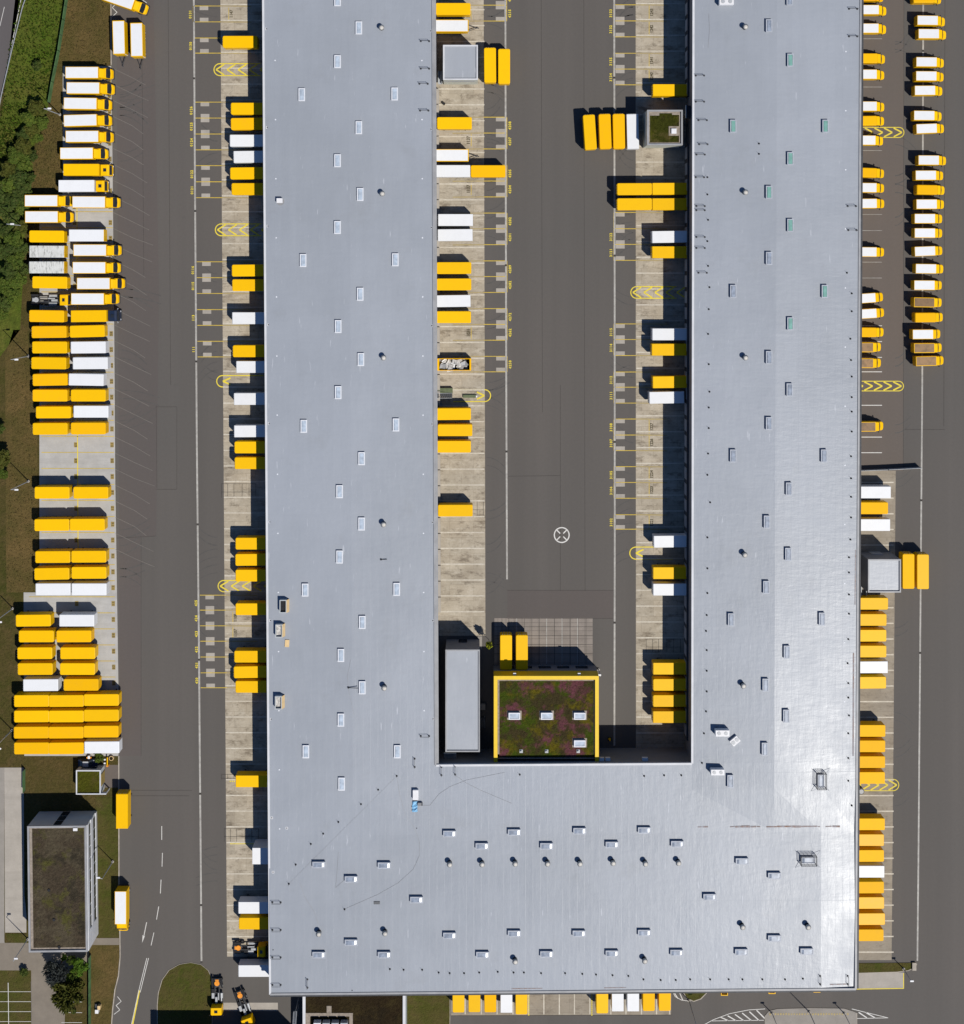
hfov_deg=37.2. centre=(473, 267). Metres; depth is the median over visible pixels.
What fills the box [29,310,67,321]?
swap body
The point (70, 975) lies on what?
tree
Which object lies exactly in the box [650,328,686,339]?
swap body
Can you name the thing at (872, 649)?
swap body
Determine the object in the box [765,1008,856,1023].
paved island
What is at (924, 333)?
delivery van
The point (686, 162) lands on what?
dock door
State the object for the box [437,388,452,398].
metal stairs
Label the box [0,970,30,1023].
grass parking
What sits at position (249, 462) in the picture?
swap body
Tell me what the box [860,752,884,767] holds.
swap body
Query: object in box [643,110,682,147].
dock tower
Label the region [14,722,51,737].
swap body
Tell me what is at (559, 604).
asphalt patch
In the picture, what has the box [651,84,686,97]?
swap body
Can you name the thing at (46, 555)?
swap body
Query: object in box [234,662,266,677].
swap body
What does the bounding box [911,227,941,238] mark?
delivery van
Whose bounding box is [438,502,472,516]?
swap body
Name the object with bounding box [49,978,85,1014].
tree
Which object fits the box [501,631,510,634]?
rear door
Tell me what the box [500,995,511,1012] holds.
swap body
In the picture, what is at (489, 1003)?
swap body
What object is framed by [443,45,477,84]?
dock tower
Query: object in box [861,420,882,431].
delivery van
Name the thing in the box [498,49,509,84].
swap body
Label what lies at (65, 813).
window
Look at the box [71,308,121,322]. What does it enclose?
box truck
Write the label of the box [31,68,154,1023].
faint bay marking
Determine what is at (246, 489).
dock apron
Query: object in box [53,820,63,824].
window
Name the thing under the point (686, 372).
dock door
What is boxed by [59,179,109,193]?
box truck
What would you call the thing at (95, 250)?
box truck
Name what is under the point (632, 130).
swap body
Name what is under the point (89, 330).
swap body
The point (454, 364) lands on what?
scrap container
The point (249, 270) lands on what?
swap body
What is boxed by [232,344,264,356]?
swap body
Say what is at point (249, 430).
swap body
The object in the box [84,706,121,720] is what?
swap body
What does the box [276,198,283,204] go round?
white roof unit
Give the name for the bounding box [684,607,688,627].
dock door
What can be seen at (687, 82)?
dock door
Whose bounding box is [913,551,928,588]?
swap body
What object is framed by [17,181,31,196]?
tree
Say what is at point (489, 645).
tree
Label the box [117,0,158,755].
asphalt bay band
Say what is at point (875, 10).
delivery van
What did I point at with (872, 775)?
swap body
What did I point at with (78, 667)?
swap body
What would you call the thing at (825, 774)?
safety cage
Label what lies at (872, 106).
delivery van
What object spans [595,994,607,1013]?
swap body
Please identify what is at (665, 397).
swap body
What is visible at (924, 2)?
delivery van
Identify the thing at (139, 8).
box truck
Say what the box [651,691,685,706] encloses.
swap body
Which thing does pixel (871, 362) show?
delivery van
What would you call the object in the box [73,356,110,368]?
swap body
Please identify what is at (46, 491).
swap body
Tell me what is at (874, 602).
swap body
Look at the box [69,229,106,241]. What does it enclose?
swap body
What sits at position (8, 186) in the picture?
tree
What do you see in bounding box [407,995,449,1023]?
grass lawn
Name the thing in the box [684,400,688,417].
dock door
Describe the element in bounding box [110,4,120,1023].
kerb
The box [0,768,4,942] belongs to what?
pavement
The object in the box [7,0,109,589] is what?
grass tufts
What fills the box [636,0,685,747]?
dock apron
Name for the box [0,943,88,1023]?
block path
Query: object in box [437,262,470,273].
swap body
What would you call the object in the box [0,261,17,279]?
tree
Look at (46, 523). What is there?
swap body
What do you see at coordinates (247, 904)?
swap body
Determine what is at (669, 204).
swap body
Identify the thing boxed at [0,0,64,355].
meadow
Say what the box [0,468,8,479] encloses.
tree
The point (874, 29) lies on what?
delivery van
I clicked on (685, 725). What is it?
dock door
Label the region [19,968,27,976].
shrub
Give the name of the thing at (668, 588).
swap body
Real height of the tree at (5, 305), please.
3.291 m
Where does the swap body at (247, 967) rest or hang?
on the asphalt yard at (553, 434)
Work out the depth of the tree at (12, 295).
308.05 m
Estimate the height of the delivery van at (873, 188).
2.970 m
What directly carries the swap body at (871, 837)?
on the dock apron at (876, 709)
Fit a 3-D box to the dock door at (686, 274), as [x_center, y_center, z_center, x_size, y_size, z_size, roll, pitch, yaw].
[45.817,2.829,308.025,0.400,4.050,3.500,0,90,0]
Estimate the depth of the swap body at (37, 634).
307.00 m
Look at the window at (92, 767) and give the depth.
309.16 m
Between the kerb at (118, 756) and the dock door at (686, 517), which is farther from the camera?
the kerb at (118, 756)
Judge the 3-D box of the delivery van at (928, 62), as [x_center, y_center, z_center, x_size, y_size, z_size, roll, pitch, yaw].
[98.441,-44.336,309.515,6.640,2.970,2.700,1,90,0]
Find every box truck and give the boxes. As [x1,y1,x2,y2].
[25,194,71,207]
[25,210,74,223]
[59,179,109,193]
[60,147,109,160]
[63,163,114,177]
[64,97,112,111]
[64,113,112,127]
[65,67,114,80]
[65,130,114,143]
[66,82,115,95]
[71,292,119,305]
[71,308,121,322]
[72,196,121,208]
[73,243,122,256]
[73,261,121,274]
[77,276,125,289]
[102,0,149,15]
[115,884,129,930]
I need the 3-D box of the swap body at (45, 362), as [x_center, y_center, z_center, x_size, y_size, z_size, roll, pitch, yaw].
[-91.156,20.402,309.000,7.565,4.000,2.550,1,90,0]
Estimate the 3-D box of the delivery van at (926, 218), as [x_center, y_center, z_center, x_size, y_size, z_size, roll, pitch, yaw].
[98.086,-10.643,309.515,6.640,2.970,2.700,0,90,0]
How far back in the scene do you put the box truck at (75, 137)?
307.23 m
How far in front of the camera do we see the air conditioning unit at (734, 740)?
300.00 m
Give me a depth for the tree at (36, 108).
307.78 m
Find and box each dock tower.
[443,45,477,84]
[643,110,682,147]
[861,551,900,592]
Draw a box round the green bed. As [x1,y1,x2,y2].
[6,934,27,942]
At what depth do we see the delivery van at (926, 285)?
308.03 m
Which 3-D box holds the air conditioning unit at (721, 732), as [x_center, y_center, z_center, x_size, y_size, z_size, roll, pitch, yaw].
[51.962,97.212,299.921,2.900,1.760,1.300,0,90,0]
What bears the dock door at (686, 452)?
in the warehouse hall
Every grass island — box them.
[158,963,211,1023]
[684,993,705,1000]
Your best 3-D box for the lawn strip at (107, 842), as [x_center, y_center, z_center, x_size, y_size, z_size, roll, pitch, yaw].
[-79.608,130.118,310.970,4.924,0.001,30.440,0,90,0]
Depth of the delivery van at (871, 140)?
308.03 m
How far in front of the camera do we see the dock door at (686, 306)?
306.00 m
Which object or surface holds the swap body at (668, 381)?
on the dock apron at (665, 312)
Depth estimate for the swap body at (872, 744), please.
307.00 m
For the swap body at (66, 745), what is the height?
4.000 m
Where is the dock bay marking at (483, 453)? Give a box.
[221,3,893,1013]
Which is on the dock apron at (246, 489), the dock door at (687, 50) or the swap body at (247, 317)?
the swap body at (247, 317)
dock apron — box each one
[220,0,268,956]
[436,0,484,635]
[451,994,670,1014]
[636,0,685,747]
[859,471,895,959]
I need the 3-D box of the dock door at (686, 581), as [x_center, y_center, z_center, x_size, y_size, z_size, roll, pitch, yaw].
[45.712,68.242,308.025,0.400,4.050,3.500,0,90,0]
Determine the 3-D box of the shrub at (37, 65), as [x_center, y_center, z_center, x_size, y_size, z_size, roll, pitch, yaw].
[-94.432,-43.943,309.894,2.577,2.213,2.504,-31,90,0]
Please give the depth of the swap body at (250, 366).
307.00 m
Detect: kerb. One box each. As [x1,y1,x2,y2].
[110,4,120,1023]
[157,962,211,1023]
[872,963,916,972]
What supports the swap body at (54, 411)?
on the parking slab at (105, 627)
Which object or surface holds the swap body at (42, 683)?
on the parking slab at (105, 627)
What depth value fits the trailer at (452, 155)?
307.25 m
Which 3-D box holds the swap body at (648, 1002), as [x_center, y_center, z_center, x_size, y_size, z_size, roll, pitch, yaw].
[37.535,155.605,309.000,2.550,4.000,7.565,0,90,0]
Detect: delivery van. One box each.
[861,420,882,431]
[862,246,883,257]
[862,291,882,302]
[862,306,883,318]
[862,326,883,337]
[862,341,880,352]
[862,357,880,368]
[863,53,884,64]
[863,69,883,80]
[863,100,883,112]
[863,115,883,126]
[863,134,882,146]
[863,167,883,179]
[863,182,883,193]
[863,197,883,209]
[864,0,882,2]
[864,4,885,16]
[864,23,885,34]
[909,328,939,339]
[910,0,940,4]
[911,85,941,96]
[911,110,941,122]
[911,212,941,224]
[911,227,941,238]
[911,244,941,256]
[911,279,941,289]
[911,296,941,308]
[911,341,941,353]
[912,169,942,181]
[912,263,942,274]
[912,311,942,321]
[912,354,943,366]
[913,56,943,68]
[913,70,943,82]
[913,122,943,134]
[913,184,944,196]
[913,198,943,210]
[914,15,944,27]
[915,28,945,40]
[915,154,945,166]
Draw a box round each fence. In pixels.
[22,768,25,793]
[48,0,67,102]
[88,954,90,1023]
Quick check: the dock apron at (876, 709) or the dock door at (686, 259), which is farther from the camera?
the dock apron at (876, 709)
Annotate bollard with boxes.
[463,395,476,397]
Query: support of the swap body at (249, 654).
on the dock apron at (246, 489)
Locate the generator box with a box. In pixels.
[95,1003,100,1013]
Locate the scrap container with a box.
[437,357,470,371]
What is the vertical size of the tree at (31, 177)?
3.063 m
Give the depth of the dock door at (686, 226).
306.08 m
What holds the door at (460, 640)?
in the courtyard block at (462, 695)
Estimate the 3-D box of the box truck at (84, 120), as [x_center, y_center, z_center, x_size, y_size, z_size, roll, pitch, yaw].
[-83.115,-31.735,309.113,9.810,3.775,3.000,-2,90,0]
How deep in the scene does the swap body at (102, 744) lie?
307.00 m
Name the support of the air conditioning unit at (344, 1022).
on the plant building at (372, 1009)
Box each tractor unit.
[209,978,223,1015]
[233,940,268,957]
[233,989,255,1023]
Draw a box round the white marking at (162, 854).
[0,0,887,1023]
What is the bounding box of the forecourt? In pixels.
[104,765,117,787]
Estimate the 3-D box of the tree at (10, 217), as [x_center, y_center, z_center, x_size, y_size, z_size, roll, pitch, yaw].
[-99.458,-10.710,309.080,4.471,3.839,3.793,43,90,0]
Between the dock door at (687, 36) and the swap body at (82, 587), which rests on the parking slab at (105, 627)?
the swap body at (82, 587)
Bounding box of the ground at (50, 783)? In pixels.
[0,65,119,1023]
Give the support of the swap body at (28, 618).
on the parking slab at (105, 627)
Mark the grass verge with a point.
(21, 435)
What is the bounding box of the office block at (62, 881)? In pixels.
[27,811,97,952]
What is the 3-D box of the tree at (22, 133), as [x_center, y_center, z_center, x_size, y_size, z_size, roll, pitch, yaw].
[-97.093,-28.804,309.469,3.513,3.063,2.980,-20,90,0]
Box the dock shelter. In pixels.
[252,839,267,863]
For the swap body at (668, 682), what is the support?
on the dock apron at (665, 312)
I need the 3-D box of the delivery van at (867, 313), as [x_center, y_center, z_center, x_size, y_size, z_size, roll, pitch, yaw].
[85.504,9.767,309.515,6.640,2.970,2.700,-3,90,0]
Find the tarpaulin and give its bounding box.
[412,801,417,811]
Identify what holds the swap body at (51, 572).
on the parking slab at (105, 627)
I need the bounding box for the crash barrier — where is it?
[0,0,24,101]
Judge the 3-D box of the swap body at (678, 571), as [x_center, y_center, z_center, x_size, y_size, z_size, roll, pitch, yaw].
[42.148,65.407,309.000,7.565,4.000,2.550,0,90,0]
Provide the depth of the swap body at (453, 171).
307.00 m
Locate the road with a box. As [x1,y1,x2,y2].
[0,0,17,96]
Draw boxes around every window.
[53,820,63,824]
[57,816,66,819]
[60,811,70,815]
[81,766,97,768]
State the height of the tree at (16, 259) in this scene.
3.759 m
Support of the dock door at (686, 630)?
in the warehouse hall
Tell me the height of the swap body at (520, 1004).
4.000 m
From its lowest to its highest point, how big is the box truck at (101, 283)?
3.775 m
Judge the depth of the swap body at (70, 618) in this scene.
307.00 m
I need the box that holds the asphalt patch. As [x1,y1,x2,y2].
[507,591,612,617]
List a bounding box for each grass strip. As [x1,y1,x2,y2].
[30,0,110,193]
[859,963,911,972]
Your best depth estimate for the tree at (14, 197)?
307.65 m
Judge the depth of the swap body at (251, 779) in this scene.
307.00 m
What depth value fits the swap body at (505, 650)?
307.00 m
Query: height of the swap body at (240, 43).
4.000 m
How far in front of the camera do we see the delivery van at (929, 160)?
308.03 m
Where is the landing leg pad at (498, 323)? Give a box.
[200,1,624,686]
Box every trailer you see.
[112,20,128,66]
[130,23,145,68]
[436,20,478,33]
[437,149,478,161]
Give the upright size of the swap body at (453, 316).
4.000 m
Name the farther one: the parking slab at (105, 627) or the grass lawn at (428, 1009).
the parking slab at (105, 627)
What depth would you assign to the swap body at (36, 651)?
307.00 m
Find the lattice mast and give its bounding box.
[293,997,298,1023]
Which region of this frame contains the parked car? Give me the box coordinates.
[78,758,97,766]
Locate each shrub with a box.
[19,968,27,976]
[31,59,42,70]
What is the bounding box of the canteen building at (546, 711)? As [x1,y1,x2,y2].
[494,665,598,761]
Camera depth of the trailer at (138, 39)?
307.25 m
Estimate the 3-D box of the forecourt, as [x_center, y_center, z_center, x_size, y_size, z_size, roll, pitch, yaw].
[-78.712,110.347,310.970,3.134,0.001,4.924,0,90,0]
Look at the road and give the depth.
310.98 m
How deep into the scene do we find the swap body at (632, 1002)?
307.00 m
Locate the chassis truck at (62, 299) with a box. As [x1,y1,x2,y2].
[31,293,70,306]
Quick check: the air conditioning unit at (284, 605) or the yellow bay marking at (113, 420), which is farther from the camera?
the yellow bay marking at (113, 420)
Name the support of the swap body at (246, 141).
on the dock apron at (246, 489)
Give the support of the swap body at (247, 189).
on the dock apron at (246, 489)
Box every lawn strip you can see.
[89,945,118,1023]
[96,797,117,936]
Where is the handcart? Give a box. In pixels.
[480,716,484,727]
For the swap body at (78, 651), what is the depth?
307.00 m
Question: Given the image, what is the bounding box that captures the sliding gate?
[861,467,920,470]
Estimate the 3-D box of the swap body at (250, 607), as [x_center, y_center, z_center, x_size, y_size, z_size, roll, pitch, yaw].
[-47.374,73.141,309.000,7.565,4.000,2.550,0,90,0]
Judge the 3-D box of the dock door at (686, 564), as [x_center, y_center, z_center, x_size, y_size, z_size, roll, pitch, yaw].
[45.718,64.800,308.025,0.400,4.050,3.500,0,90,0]
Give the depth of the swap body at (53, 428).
307.00 m
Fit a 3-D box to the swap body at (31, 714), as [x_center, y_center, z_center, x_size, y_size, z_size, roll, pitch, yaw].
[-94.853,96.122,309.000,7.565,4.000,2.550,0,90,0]
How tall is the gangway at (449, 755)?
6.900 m
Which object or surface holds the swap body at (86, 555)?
on the parking slab at (105, 627)
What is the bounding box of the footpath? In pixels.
[92,938,118,944]
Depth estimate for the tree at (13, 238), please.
307.83 m
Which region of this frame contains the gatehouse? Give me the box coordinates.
[76,765,109,794]
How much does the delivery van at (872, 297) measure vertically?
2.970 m
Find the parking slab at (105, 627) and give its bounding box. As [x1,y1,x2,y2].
[24,66,117,755]
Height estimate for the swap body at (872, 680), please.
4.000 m
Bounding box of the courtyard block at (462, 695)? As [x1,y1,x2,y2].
[445,639,479,751]
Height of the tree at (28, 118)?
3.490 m
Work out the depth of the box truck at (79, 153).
307.23 m
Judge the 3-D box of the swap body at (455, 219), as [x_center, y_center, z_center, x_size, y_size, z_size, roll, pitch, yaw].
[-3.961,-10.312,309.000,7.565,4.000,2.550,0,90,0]
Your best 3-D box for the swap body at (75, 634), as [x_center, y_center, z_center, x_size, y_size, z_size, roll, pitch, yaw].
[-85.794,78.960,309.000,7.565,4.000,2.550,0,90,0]
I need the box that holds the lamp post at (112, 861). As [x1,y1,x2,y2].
[96,860,113,878]
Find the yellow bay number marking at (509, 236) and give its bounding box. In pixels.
[189,0,611,682]
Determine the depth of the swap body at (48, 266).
307.00 m
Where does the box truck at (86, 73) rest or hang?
on the parking slab at (105, 627)
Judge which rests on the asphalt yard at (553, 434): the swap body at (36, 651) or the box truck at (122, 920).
the box truck at (122, 920)
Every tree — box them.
[0,160,15,177]
[0,176,15,192]
[0,183,4,200]
[0,199,14,216]
[0,223,10,237]
[0,239,5,255]
[0,242,14,260]
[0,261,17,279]
[0,277,13,293]
[0,295,11,310]
[0,308,8,319]
[0,423,5,433]
[0,449,10,469]
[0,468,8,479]
[2,209,19,228]
[3,229,23,247]
[3,287,21,303]
[4,189,24,208]
[6,252,24,269]
[7,146,23,163]
[9,167,27,188]
[11,271,26,288]
[13,220,27,234]
[14,136,31,154]
[14,242,28,254]
[15,201,29,214]
[16,127,30,140]
[16,154,32,171]
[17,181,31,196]
[18,263,28,275]
[20,111,36,126]
[23,122,40,137]
[26,172,36,182]
[27,99,47,116]
[29,150,37,161]
[31,134,43,142]
[35,116,48,130]
[41,958,68,986]
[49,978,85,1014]
[60,953,67,960]
[64,968,81,982]
[66,955,75,965]
[71,958,89,976]
[94,753,103,762]
[486,641,492,648]
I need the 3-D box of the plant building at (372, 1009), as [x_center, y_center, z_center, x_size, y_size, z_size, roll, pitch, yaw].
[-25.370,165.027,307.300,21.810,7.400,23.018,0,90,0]
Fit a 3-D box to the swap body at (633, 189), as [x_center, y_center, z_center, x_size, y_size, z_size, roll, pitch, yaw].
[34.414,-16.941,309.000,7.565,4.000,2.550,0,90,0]
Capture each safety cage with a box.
[795,854,818,867]
[811,768,828,790]
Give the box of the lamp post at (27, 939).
[13,938,28,960]
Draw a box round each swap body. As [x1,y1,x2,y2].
[14,691,51,706]
[14,706,52,721]
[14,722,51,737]
[14,738,51,753]
[16,610,53,626]
[17,642,55,658]
[17,659,55,674]
[19,626,56,641]
[23,674,61,690]
[29,230,67,242]
[29,246,67,257]
[29,261,67,272]
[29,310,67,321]
[31,325,69,337]
[31,356,69,368]
[32,276,70,288]
[32,341,70,352]
[32,372,68,385]
[32,421,70,434]
[33,388,70,400]
[34,516,72,530]
[34,564,72,579]
[35,484,72,498]
[35,547,73,562]
[35,579,73,594]
[36,405,73,417]
[49,690,86,706]
[49,707,86,721]
[49,722,85,737]
[49,738,86,753]
[56,626,94,641]
[59,610,97,625]
[60,642,97,658]
[60,659,97,674]
[64,674,101,690]
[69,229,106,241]
[69,372,106,385]
[70,324,107,337]
[70,516,107,530]
[71,340,108,352]
[71,388,108,400]
[71,421,108,433]
[71,547,108,562]
[71,563,109,578]
[71,579,109,594]
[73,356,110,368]
[73,485,110,498]
[74,404,111,417]
[84,689,121,705]
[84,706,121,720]
[84,721,121,737]
[84,737,121,752]
[116,789,131,828]
[222,36,258,49]
[230,118,262,130]
[230,135,262,147]
[230,167,262,179]
[231,103,262,115]
[231,183,262,195]
[232,264,263,275]
[232,279,263,290]
[232,312,263,323]
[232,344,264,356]
[233,151,262,163]
[234,391,264,404]
[234,423,264,436]
[234,439,264,452]
[234,455,264,468]
[234,646,266,661]
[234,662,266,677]
[235,534,265,548]
[235,550,265,565]
[235,566,265,580]
[235,599,265,614]
[235,678,266,692]
[235,769,267,786]
[236,360,264,372]
[238,894,268,913]
[238,956,268,976]
[239,914,268,928]
[436,3,470,17]
[437,117,471,130]
[437,165,469,177]
[437,229,472,240]
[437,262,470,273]
[437,278,470,289]
[437,295,470,306]
[437,311,470,322]
[437,406,470,419]
[438,214,472,225]
[438,422,471,435]
[438,439,470,452]
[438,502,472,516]
[452,995,463,1011]
[468,995,479,1011]
[470,165,505,177]
[484,47,495,83]
[484,995,495,1011]
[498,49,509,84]
[500,631,511,669]
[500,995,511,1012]
[515,632,527,669]
[515,995,526,1013]
[582,114,596,150]
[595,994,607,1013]
[597,114,611,149]
[611,114,624,149]
[611,994,623,1010]
[615,183,651,195]
[616,198,651,210]
[625,114,638,149]
[626,994,638,1011]
[641,994,654,1010]
[647,390,683,403]
[650,231,686,242]
[650,246,686,257]
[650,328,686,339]
[650,343,686,355]
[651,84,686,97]
[651,183,686,195]
[651,198,686,210]
[651,375,686,387]
[651,563,685,578]
[651,580,685,595]
[651,658,685,674]
[651,675,685,690]
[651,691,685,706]
[651,707,685,722]
[652,532,685,547]
[657,993,670,1010]
[859,812,884,829]
[859,830,883,845]
[859,846,883,861]
[859,862,883,877]
[859,878,883,892]
[859,893,883,908]
[859,909,884,924]
[859,925,883,940]
[860,626,885,641]
[860,642,885,656]
[860,657,887,672]
[860,673,885,688]
[860,719,884,736]
[860,737,884,751]
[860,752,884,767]
[860,768,884,783]
[861,484,890,497]
[861,499,887,513]
[861,516,889,530]
[861,594,887,609]
[861,610,886,625]
[897,551,913,588]
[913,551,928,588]
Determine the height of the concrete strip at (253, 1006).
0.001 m
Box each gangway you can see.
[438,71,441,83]
[444,752,455,758]
[683,105,690,117]
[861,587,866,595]
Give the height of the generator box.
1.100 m
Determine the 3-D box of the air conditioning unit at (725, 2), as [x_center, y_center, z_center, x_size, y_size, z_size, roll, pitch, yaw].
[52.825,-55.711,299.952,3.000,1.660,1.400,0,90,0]
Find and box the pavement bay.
[4,768,25,932]
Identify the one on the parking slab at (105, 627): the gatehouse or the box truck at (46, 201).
the box truck at (46, 201)
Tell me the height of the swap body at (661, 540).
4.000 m
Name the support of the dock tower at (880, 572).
on the dock apron at (876, 709)
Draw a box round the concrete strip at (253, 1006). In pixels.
[223,1003,277,1010]
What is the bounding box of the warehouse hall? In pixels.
[262,0,863,996]
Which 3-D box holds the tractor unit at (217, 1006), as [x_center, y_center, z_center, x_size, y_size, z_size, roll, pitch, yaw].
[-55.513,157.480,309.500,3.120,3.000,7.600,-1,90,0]
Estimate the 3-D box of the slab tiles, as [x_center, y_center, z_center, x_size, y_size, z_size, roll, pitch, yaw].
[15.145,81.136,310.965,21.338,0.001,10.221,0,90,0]
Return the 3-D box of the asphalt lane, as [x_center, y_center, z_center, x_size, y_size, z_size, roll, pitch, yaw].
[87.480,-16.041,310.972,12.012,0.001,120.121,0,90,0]
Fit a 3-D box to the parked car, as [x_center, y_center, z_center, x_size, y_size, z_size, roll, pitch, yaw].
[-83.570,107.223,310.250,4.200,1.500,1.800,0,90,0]
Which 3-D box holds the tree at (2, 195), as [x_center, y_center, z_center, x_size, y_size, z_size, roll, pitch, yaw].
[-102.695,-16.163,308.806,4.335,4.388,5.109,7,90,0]
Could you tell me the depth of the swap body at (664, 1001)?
307.00 m
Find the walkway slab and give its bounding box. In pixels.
[478,636,481,648]
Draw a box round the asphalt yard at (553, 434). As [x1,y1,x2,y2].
[111,0,963,1023]
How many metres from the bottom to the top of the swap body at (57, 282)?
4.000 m
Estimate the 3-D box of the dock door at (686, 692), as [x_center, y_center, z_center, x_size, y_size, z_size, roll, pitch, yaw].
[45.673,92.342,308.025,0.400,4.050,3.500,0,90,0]
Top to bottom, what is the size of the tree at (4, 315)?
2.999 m
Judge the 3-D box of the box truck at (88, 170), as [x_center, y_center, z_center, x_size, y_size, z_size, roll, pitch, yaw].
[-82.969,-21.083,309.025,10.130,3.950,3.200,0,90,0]
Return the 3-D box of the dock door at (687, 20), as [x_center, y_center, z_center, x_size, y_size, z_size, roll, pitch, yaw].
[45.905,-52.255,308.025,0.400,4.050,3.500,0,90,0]
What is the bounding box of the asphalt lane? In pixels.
[861,0,903,470]
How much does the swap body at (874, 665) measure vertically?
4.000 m
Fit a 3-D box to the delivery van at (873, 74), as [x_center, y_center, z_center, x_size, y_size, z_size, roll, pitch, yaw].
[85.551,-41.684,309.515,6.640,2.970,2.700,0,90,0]
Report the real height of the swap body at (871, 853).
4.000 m
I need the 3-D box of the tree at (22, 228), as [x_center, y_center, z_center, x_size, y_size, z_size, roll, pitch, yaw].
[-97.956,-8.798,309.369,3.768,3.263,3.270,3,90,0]
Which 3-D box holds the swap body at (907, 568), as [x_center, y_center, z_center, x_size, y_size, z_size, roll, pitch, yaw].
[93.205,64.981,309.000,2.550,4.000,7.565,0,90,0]
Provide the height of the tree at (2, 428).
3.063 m
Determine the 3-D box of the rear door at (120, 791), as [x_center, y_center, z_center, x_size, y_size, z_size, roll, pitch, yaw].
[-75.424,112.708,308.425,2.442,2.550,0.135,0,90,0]
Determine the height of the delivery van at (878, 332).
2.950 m
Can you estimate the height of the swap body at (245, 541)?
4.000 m
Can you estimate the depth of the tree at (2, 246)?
307.55 m
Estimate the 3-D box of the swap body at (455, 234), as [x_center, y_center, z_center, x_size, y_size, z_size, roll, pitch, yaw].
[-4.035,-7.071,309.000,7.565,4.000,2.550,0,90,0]
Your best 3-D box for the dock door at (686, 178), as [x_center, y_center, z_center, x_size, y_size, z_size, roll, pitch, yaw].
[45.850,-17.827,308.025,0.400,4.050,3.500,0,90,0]
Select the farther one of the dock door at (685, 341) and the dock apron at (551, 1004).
the dock apron at (551, 1004)
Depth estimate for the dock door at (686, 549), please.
306.83 m
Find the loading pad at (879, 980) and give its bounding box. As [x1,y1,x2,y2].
[859,972,903,988]
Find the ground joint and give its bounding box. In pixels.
[125,0,944,1015]
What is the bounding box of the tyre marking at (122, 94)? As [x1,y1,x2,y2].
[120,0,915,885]
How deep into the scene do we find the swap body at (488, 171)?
307.00 m
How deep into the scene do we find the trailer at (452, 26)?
307.25 m
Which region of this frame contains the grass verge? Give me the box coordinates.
[5,330,37,591]
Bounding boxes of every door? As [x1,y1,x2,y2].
[116,789,130,793]
[459,639,466,642]
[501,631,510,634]
[684,321,688,337]
[684,338,688,353]
[684,354,688,369]
[684,369,688,385]
[684,386,688,401]
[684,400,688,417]
[684,416,688,433]
[684,432,688,449]
[684,448,688,466]
[684,464,688,482]
[684,480,688,498]
[684,496,688,514]
[684,512,688,530]
[684,528,688,546]
[684,546,688,562]
[684,560,688,579]
[684,578,688,595]
[684,595,688,611]
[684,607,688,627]
[684,623,688,643]
[684,639,688,659]
[684,655,688,675]
[684,675,687,691]
[684,691,687,707]
[684,707,687,723]
[684,723,687,740]
[685,0,689,17]
[685,15,689,33]
[685,31,689,49]
[685,47,688,65]
[685,64,688,81]
[685,80,688,97]
[685,144,688,160]
[685,160,688,176]
[685,176,688,192]
[685,193,688,208]
[685,209,688,224]
[685,225,688,240]
[685,241,688,256]
[685,257,688,272]
[685,273,688,288]
[685,289,688,304]
[685,305,688,321]
[869,551,882,554]
[900,551,912,553]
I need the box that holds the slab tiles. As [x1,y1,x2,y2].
[494,618,592,664]
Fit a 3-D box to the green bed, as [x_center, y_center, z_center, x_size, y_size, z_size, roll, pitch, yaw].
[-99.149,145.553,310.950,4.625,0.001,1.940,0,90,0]
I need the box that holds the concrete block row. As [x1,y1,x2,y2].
[912,962,915,970]
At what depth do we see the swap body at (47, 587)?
307.00 m
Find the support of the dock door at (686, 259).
in the warehouse hall
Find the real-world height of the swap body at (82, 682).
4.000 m
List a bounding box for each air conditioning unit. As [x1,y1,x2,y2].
[340,1020,347,1023]
[710,767,723,774]
[714,728,728,736]
[718,0,733,5]
[729,735,740,745]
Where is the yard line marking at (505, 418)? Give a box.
[193,0,923,960]
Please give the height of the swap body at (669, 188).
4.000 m
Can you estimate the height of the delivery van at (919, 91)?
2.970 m
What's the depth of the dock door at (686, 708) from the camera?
306.45 m
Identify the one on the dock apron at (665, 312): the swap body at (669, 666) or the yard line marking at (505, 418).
the swap body at (669, 666)
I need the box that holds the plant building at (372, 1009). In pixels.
[303,996,406,1023]
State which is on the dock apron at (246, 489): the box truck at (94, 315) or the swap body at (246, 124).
the swap body at (246, 124)
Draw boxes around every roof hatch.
[275,623,284,637]
[275,695,284,708]
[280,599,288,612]
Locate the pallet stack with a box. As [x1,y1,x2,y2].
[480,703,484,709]
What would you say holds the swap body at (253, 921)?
on the dock apron at (246, 489)
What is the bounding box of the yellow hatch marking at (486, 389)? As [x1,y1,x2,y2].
[76,63,903,1023]

